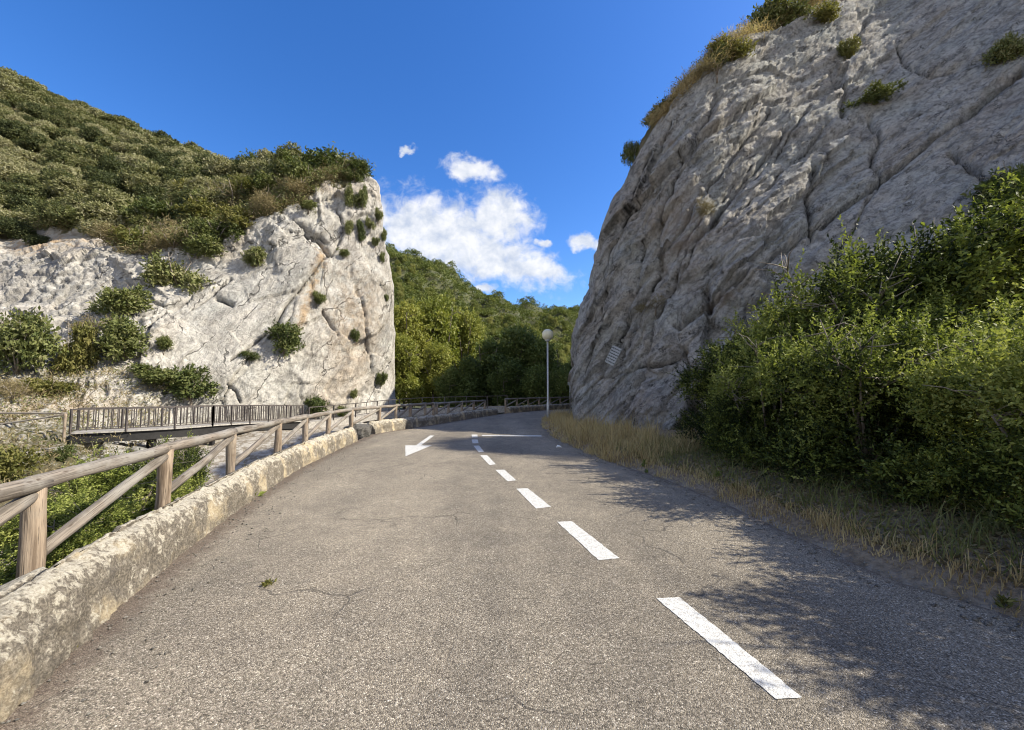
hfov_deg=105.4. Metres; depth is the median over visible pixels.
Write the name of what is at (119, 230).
bush
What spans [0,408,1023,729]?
road
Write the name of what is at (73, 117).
oak tree
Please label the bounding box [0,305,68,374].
bush
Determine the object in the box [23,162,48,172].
oak tree
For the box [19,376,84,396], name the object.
bush
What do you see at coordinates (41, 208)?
oak tree
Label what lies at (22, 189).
oak tree
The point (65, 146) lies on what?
oak tree
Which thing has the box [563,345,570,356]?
hill tree
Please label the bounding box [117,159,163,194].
oak tree
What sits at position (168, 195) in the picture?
oak tree
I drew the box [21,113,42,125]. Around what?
oak tree
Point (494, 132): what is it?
sky
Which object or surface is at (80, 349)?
bush
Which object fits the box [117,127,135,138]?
oak tree
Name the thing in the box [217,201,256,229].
bush
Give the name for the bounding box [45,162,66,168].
oak tree
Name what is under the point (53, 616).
stone parapet
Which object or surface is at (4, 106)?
oak tree
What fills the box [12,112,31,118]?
oak tree
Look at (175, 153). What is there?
oak tree
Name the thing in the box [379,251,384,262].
bush
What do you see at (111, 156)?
oak tree
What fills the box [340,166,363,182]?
bush
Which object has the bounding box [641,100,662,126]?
bush
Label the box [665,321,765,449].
shrub
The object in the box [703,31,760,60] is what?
bush
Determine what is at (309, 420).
walkway railing
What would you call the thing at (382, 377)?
bush
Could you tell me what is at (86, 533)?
shrub
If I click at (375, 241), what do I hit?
bush
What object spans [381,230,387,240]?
bush
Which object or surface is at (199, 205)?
bush
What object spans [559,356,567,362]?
hill tree
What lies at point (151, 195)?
oak tree
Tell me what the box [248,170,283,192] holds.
bush
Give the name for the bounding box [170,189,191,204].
oak tree
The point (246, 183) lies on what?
bush
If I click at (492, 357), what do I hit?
broadleaf tree
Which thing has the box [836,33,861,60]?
bush
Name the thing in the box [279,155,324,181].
bush
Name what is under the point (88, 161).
oak tree
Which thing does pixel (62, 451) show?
bush
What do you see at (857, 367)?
shrub
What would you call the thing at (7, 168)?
oak tree
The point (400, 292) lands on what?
hill tree
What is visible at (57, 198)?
oak tree
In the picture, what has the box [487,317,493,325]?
hill tree
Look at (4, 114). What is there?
oak tree
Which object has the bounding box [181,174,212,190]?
oak tree
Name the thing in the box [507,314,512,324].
hill tree
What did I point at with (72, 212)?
bush
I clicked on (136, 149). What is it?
oak tree
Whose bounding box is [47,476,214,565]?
grass
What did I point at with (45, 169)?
oak tree
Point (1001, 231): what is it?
shrub
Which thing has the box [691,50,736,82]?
bush
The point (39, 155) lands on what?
oak tree
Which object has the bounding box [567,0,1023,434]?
cliff
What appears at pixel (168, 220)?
oak tree
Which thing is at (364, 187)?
bush
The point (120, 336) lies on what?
bush
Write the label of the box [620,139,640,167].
bush
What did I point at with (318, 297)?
bush
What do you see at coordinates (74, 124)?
oak tree
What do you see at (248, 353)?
bush
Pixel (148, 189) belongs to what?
oak tree
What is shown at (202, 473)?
shrub
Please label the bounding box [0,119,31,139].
oak tree
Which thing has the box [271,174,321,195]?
bush
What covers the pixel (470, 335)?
broadleaf tree
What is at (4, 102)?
oak tree
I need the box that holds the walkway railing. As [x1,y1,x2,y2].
[308,395,507,422]
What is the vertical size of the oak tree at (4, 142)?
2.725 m
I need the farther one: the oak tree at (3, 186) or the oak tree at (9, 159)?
the oak tree at (9, 159)
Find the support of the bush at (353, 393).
on the cliff at (61, 276)
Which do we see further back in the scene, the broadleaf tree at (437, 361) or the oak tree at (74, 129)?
the oak tree at (74, 129)
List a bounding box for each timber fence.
[0,402,437,578]
[0,412,67,442]
[432,400,485,415]
[505,397,570,412]
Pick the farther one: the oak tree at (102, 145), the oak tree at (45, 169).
the oak tree at (102, 145)
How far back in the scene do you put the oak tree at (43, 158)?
57.92 m
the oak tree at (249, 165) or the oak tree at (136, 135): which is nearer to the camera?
the oak tree at (249, 165)
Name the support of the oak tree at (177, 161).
on the cliff at (61, 276)
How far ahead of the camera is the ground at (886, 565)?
4.42 m
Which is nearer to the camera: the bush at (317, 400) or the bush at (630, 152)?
the bush at (630, 152)
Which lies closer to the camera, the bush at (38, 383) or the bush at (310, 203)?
the bush at (38, 383)
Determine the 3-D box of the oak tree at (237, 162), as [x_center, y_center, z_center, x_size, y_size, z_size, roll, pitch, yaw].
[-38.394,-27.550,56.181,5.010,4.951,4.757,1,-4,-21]
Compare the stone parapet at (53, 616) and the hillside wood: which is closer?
the stone parapet at (53, 616)
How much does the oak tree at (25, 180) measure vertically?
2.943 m
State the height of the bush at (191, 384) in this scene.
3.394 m
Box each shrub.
[0,476,144,582]
[0,542,17,584]
[12,442,206,555]
[146,427,213,498]
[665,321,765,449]
[695,322,858,474]
[702,278,900,448]
[750,214,1000,462]
[752,299,1003,511]
[865,273,1023,480]
[867,165,1023,439]
[874,290,1023,531]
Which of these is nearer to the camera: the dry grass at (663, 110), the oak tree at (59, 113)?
the dry grass at (663, 110)
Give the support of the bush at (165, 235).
on the cliff at (61, 276)
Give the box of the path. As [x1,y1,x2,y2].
[308,406,506,427]
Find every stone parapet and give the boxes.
[0,427,357,723]
[367,415,435,433]
[434,408,497,423]
[506,403,571,412]
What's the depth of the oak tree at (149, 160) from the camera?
59.39 m
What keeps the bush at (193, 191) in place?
on the cliff at (61, 276)
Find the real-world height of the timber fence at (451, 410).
1.368 m
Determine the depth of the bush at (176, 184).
42.35 m
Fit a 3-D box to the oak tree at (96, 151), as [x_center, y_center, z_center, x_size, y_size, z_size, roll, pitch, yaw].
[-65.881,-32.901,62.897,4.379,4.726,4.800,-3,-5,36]
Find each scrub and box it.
[0,85,375,204]
[0,156,362,257]
[0,363,181,495]
[645,1,797,127]
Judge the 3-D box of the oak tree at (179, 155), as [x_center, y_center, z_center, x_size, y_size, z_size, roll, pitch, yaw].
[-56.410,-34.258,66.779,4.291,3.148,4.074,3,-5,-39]
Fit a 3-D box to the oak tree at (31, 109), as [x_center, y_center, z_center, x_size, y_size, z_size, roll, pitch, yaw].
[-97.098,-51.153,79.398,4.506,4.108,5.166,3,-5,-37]
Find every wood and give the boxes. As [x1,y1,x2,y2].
[0,66,220,155]
[385,242,579,396]
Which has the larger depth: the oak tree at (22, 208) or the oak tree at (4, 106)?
the oak tree at (4, 106)
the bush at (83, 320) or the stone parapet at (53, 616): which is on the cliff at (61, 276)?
the bush at (83, 320)
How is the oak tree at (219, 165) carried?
on the cliff at (61, 276)
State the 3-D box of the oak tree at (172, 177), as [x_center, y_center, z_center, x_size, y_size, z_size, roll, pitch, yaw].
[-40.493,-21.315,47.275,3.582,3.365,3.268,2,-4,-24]
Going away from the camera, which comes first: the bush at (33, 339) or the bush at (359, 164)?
the bush at (33, 339)
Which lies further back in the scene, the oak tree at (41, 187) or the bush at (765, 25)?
the oak tree at (41, 187)
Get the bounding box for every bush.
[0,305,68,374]
[0,377,32,399]
[0,441,48,482]
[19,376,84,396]
[44,443,77,461]
[49,318,102,377]
[58,204,105,229]
[66,312,119,332]
[79,442,107,447]
[81,217,130,246]
[83,280,154,316]
[89,312,152,363]
[106,224,162,247]
[116,194,182,224]
[117,202,159,228]
[127,362,182,387]
[137,249,215,295]
[139,213,186,251]
[156,335,174,354]
[163,362,222,407]
[167,230,227,258]
[171,177,187,190]
[172,194,221,221]
[182,215,245,241]
[186,182,226,198]
[198,177,263,205]
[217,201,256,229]
[224,172,260,198]
[238,350,260,364]
[239,148,257,175]
[240,243,267,267]
[247,186,294,213]
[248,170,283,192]
[264,319,305,358]
[266,146,313,169]
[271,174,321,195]
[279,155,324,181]
[293,144,345,171]
[298,197,317,213]
[304,394,329,418]
[312,290,326,307]
[318,153,375,177]
[335,405,348,416]
[336,247,349,256]
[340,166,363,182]
[343,218,353,239]
[344,182,360,209]
[350,327,360,342]
[350,388,357,399]
[356,187,368,209]
[356,218,363,232]
[358,229,366,245]
[362,182,368,209]
[364,215,376,229]
[371,236,379,250]
[374,206,383,223]
[375,371,387,388]
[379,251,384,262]
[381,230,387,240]
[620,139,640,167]
[633,293,669,315]
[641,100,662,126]
[653,91,682,109]
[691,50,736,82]
[691,195,715,215]
[701,31,735,52]
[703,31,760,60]
[706,41,728,68]
[736,15,752,34]
[745,0,816,28]
[750,2,789,30]
[751,16,773,32]
[799,0,826,9]
[809,0,842,23]
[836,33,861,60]
[840,77,908,112]
[960,161,1023,216]
[979,30,1023,68]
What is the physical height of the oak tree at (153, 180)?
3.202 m
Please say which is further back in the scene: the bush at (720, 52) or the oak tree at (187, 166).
the oak tree at (187, 166)
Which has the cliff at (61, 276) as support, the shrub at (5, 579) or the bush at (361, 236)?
the bush at (361, 236)
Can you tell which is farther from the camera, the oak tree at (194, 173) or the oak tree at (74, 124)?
the oak tree at (74, 124)
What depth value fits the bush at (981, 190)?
10.45 m
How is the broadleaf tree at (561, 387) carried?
on the ground at (886, 565)
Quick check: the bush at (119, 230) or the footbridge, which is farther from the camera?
the bush at (119, 230)
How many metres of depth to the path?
31.65 m
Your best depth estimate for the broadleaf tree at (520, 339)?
43.60 m
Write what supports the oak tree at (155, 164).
on the cliff at (61, 276)
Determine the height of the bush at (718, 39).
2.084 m
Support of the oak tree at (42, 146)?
on the cliff at (61, 276)
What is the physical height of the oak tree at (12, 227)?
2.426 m
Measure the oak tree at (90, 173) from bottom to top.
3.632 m
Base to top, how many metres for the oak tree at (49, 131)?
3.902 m
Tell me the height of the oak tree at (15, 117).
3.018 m
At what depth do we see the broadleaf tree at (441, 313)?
48.69 m
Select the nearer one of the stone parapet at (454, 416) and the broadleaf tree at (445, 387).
the stone parapet at (454, 416)
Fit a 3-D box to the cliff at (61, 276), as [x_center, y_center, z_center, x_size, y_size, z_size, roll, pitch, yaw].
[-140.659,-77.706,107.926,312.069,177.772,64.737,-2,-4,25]
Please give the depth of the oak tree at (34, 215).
35.39 m
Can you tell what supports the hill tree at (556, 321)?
on the ground at (886, 565)
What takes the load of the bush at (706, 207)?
on the cliff at (772, 151)
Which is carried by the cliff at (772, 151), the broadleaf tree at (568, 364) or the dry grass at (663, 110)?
the dry grass at (663, 110)
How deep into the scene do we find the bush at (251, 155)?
49.52 m
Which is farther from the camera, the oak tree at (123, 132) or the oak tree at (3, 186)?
the oak tree at (123, 132)
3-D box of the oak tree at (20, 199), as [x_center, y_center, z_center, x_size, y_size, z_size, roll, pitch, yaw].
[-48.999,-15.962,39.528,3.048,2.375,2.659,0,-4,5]
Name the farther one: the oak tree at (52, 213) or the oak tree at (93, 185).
the oak tree at (93, 185)
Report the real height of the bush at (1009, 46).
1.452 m
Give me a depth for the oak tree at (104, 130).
75.51 m
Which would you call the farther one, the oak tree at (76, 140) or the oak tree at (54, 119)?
the oak tree at (54, 119)
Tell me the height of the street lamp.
4.759 m
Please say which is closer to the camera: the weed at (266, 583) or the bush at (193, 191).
the weed at (266, 583)
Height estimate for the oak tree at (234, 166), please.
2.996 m
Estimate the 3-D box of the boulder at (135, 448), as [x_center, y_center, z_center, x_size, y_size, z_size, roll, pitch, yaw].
[-17.120,3.964,17.885,0.610,0.438,0.779,12,-11,1]
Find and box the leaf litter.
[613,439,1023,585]
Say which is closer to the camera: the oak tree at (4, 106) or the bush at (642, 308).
the bush at (642, 308)
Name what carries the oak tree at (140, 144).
on the cliff at (61, 276)
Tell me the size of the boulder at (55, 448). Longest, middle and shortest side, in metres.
0.925 x 0.832 x 0.565 m
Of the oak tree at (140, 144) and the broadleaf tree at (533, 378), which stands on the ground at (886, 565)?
the broadleaf tree at (533, 378)
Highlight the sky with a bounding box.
[0,0,787,308]
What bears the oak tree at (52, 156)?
on the cliff at (61, 276)
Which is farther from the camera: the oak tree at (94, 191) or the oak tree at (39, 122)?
the oak tree at (39, 122)
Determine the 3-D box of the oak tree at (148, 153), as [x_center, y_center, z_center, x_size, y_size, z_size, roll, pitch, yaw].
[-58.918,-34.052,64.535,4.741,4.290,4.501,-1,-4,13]
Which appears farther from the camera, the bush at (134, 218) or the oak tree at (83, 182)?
the oak tree at (83, 182)
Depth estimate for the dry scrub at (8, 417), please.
18.87 m
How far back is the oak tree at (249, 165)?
41.31 m
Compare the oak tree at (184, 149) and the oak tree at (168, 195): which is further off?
the oak tree at (184, 149)
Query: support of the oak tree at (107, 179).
on the cliff at (61, 276)
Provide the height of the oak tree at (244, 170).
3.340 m
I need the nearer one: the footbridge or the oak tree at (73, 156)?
the footbridge
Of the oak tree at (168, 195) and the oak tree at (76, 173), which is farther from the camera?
the oak tree at (76, 173)
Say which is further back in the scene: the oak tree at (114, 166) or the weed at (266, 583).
the oak tree at (114, 166)
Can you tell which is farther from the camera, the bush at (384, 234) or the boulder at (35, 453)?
the bush at (384, 234)
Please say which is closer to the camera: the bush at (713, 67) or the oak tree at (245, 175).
the bush at (713, 67)
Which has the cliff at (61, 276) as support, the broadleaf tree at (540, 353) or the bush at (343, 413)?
the bush at (343, 413)
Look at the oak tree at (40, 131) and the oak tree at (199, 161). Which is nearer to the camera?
the oak tree at (199, 161)
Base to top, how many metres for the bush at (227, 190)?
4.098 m
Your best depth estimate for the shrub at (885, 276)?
7.03 m
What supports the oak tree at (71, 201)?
on the cliff at (61, 276)
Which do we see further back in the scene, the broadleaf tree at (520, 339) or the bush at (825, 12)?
the broadleaf tree at (520, 339)
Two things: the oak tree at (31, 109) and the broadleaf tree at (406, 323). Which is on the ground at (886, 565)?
the broadleaf tree at (406, 323)
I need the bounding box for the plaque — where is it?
[605,345,621,365]
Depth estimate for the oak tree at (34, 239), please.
32.94 m
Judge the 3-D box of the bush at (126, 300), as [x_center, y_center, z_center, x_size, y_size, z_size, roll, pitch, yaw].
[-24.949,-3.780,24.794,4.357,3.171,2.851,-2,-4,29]
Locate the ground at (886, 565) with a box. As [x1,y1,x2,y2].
[0,255,1023,619]
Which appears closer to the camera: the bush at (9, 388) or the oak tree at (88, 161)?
the bush at (9, 388)
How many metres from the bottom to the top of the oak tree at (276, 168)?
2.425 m
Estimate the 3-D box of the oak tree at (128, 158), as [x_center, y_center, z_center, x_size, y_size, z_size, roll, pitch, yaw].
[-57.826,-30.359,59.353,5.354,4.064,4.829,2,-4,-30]
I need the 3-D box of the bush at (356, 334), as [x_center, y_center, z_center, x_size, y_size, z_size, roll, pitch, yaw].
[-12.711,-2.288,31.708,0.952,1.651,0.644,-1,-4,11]
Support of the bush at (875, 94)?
on the cliff at (772, 151)
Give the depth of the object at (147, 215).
34.56 m
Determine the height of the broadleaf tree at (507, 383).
5.990 m
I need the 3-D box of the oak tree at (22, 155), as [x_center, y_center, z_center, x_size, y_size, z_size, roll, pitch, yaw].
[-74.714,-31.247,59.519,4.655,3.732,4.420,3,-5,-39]
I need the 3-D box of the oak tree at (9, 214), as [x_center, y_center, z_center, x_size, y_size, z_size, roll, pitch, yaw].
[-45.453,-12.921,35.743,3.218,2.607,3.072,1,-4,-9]
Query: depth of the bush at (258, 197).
30.96 m
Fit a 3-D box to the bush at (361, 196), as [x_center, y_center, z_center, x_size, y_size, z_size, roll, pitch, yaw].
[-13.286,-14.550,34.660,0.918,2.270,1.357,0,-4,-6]
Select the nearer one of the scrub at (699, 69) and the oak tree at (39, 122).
the scrub at (699, 69)
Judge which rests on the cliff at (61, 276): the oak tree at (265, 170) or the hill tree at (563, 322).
the oak tree at (265, 170)
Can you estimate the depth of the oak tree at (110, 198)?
34.88 m
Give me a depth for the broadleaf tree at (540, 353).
42.14 m
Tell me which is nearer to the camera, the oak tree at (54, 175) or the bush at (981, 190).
the bush at (981, 190)
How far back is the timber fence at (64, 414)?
16.47 m
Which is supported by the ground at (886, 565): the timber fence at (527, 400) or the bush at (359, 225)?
the timber fence at (527, 400)
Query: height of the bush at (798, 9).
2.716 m
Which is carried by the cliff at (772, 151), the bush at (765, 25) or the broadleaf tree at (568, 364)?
the bush at (765, 25)
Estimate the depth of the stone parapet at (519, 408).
28.85 m
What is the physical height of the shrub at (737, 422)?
2.849 m
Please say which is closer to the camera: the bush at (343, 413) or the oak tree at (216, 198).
the bush at (343, 413)
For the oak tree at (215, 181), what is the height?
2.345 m
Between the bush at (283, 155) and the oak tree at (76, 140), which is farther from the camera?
the oak tree at (76, 140)
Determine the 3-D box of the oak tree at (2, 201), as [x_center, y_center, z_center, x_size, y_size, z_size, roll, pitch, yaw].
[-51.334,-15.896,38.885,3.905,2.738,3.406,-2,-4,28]
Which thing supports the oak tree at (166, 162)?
on the cliff at (61, 276)
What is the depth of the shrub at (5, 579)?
2.68 m
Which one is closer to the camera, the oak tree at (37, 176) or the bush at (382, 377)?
the bush at (382, 377)
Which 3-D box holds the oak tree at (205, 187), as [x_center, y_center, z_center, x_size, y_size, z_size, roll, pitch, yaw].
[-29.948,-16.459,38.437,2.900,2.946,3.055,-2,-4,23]
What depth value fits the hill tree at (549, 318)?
213.06 m
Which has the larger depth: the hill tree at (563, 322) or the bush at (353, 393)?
the hill tree at (563, 322)
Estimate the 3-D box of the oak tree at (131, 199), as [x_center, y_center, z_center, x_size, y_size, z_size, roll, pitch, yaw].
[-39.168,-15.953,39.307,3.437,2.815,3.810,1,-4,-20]
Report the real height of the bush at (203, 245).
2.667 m
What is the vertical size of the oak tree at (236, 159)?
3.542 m
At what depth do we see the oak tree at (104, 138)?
68.77 m
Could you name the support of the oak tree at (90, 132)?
on the cliff at (61, 276)
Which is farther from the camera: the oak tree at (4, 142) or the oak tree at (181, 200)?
the oak tree at (4, 142)
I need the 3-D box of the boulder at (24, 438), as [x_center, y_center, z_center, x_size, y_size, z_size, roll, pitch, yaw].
[-19.923,2.964,15.779,0.432,0.310,0.364,-6,2,17]
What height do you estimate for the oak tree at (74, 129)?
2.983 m
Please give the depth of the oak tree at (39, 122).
71.51 m
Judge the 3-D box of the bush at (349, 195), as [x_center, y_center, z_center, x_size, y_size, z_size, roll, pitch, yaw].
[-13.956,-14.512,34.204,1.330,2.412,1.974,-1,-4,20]
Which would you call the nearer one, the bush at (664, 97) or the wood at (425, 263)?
the bush at (664, 97)
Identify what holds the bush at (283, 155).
on the cliff at (61, 276)
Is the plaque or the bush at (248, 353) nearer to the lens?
the plaque
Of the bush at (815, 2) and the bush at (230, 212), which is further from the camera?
the bush at (230, 212)
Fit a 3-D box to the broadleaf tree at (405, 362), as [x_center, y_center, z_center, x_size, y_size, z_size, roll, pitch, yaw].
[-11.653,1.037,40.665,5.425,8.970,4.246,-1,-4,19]
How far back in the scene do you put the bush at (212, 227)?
29.63 m
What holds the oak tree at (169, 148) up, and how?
on the cliff at (61, 276)
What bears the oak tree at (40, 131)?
on the cliff at (61, 276)
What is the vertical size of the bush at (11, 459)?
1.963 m
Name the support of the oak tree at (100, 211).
on the cliff at (61, 276)
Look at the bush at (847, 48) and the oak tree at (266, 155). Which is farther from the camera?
the oak tree at (266, 155)
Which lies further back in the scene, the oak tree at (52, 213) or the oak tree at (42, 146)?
the oak tree at (42, 146)
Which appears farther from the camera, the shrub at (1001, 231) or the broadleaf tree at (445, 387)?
the broadleaf tree at (445, 387)
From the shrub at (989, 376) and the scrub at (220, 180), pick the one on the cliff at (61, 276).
the scrub at (220, 180)
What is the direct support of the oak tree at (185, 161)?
on the cliff at (61, 276)
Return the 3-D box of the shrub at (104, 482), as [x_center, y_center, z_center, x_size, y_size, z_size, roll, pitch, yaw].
[-4.909,1.798,4.879,1.742,1.613,1.663,3,-5,-37]
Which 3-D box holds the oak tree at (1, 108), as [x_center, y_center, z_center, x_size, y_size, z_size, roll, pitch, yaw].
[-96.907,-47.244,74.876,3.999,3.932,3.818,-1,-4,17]
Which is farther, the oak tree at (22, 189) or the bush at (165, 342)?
the oak tree at (22, 189)
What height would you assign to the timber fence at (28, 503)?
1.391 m
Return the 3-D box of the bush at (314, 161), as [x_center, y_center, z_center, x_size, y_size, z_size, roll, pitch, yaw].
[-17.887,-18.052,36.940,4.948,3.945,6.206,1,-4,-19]
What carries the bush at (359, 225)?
on the cliff at (61, 276)
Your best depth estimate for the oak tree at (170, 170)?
48.53 m
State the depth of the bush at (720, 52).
17.98 m
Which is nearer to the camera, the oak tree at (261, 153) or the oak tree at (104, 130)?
the oak tree at (261, 153)
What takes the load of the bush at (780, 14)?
on the cliff at (772, 151)
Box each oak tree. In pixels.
[0,97,14,110]
[0,102,14,111]
[0,107,15,114]
[0,109,13,119]
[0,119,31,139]
[0,136,15,147]
[0,146,40,162]
[0,154,28,167]
[0,160,34,182]
[0,181,17,197]
[0,194,13,209]
[0,210,36,227]
[0,215,36,239]
[5,114,30,125]
[5,193,39,209]
[6,173,49,186]
[7,183,49,200]
[10,205,31,215]
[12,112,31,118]
[12,138,28,148]
[15,100,46,119]
[17,132,50,151]
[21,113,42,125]
[21,172,46,183]
[21,234,51,245]
[23,119,58,129]
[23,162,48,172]
[26,206,46,226]
[28,127,53,140]
[28,198,63,227]
[31,183,56,197]
[32,125,60,139]
[32,153,46,163]
[33,157,45,166]
[39,142,55,152]
[39,149,82,167]
[39,167,72,182]
[42,108,65,120]
[42,112,68,128]
[42,170,74,184]
[42,175,88,197]
[44,139,88,156]
[44,204,78,228]
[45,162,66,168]
[51,196,66,202]
[53,127,84,144]
[55,164,82,177]
[56,135,87,147]
[59,192,92,208]
[61,113,83,127]
[63,151,82,163]
[67,127,83,137]
[69,122,84,129]
[70,177,88,193]
[73,200,130,236]
[76,157,99,167]
[77,125,103,142]
[78,166,109,180]
[81,189,131,218]
[82,142,114,165]
[84,142,113,151]
[85,180,125,196]
[86,122,117,138]
[86,174,124,191]
[91,188,114,196]
[96,134,120,151]
[96,153,117,164]
[96,155,129,173]
[97,168,127,191]
[104,189,139,204]
[109,141,131,153]
[114,151,148,167]
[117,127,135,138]
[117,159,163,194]
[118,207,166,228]
[119,132,147,142]
[124,144,145,156]
[124,172,171,195]
[129,137,144,144]
[133,142,163,152]
[133,183,167,197]
[137,144,170,162]
[137,193,165,203]
[141,161,163,171]
[142,159,159,165]
[151,157,172,166]
[153,219,177,225]
[157,167,185,177]
[161,173,182,188]
[162,146,176,152]
[162,180,180,193]
[165,189,178,200]
[166,150,186,157]
[168,153,184,160]
[170,154,194,166]
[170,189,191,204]
[172,158,183,168]
[173,145,193,156]
[173,188,201,216]
[177,162,200,176]
[178,159,203,167]
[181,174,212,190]
[185,167,216,177]
[191,153,214,165]
[192,151,215,159]
[193,183,220,192]
[193,188,235,208]
[201,155,233,176]
[202,175,228,188]
[221,181,236,187]
[225,155,248,161]
[228,162,248,174]
[230,173,248,180]
[232,154,247,164]
[236,189,255,207]
[237,162,252,175]
[243,158,269,174]
[253,148,273,164]
[256,167,276,190]
[264,153,275,166]
[268,158,295,177]
[273,141,301,161]
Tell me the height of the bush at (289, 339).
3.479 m
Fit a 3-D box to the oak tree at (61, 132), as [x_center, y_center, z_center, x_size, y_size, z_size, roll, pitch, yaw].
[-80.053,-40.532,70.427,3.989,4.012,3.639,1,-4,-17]
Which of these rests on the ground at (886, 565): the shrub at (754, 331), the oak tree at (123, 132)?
the shrub at (754, 331)
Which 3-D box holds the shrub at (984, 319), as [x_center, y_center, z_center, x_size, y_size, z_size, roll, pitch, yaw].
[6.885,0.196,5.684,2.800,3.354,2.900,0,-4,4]
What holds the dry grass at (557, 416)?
on the ground at (886, 565)
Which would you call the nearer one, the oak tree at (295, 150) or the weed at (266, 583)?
the weed at (266, 583)
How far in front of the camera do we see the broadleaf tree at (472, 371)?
38.93 m
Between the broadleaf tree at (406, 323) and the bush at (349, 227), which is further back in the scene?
the broadleaf tree at (406, 323)
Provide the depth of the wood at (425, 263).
223.31 m
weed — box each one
[260,578,276,586]
[992,586,1019,609]
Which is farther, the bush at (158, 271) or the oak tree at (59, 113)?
the oak tree at (59, 113)
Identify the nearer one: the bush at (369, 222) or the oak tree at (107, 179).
the bush at (369, 222)
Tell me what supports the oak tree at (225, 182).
on the cliff at (61, 276)
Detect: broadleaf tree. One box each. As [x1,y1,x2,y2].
[394,296,434,408]
[395,332,425,408]
[413,292,463,393]
[420,339,454,407]
[433,364,461,407]
[443,353,487,407]
[446,305,485,379]
[464,335,511,406]
[486,356,526,406]
[492,322,550,405]
[520,362,557,404]
[526,339,563,402]
[549,367,571,403]
[559,359,571,402]
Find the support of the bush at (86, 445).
on the cliff at (61, 276)
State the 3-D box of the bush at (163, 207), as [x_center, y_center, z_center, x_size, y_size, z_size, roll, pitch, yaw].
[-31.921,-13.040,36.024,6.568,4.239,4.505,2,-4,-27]
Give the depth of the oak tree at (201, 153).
67.19 m
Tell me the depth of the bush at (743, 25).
18.84 m
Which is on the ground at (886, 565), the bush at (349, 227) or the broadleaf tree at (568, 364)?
the broadleaf tree at (568, 364)
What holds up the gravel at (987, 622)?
on the road
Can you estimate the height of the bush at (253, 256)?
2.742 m
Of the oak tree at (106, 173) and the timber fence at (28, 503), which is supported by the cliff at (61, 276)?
the oak tree at (106, 173)
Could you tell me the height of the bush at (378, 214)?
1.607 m
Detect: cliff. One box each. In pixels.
[0,83,397,527]
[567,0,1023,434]
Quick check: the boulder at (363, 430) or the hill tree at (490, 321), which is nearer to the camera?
the boulder at (363, 430)
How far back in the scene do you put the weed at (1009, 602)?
2.76 m
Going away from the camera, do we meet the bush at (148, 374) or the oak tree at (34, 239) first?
the bush at (148, 374)
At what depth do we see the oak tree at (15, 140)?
64.58 m
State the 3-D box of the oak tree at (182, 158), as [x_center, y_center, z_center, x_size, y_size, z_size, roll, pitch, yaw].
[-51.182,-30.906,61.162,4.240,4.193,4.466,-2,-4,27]
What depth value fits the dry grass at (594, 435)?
9.80 m
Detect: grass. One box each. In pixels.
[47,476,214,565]
[540,407,602,433]
[550,410,706,466]
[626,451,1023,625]
[640,0,819,127]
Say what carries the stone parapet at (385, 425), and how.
on the ground at (886, 565)
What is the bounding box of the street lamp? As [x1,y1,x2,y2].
[542,329,552,417]
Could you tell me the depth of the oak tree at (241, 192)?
34.89 m
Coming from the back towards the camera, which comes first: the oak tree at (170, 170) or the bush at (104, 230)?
the oak tree at (170, 170)
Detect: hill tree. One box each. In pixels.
[396,266,400,275]
[396,290,403,299]
[409,263,415,273]
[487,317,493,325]
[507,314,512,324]
[547,314,552,323]
[552,318,558,325]
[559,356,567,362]
[562,320,567,329]
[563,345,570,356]
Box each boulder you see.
[12,434,26,440]
[20,451,43,462]
[45,446,78,456]
[128,446,146,452]
[343,424,371,439]
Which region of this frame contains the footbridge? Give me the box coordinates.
[68,405,303,448]
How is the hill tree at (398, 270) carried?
on the ground at (886, 565)
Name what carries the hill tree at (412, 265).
on the ground at (886, 565)
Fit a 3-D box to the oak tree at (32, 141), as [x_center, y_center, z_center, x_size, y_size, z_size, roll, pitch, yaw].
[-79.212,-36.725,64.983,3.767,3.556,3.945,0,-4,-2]
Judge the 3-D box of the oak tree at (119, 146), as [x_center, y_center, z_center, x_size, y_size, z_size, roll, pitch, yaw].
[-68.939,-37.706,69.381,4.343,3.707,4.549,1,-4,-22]
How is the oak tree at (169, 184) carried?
on the cliff at (61, 276)
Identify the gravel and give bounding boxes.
[1,416,484,728]
[538,430,1023,636]
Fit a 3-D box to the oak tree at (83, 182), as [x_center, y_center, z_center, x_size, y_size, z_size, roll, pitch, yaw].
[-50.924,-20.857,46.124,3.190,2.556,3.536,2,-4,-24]
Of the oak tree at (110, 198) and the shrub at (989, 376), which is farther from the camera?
the oak tree at (110, 198)
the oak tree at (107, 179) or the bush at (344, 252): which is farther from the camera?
the oak tree at (107, 179)
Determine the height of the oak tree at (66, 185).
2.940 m
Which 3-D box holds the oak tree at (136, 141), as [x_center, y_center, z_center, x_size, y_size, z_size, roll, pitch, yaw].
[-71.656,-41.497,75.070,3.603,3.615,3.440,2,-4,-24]

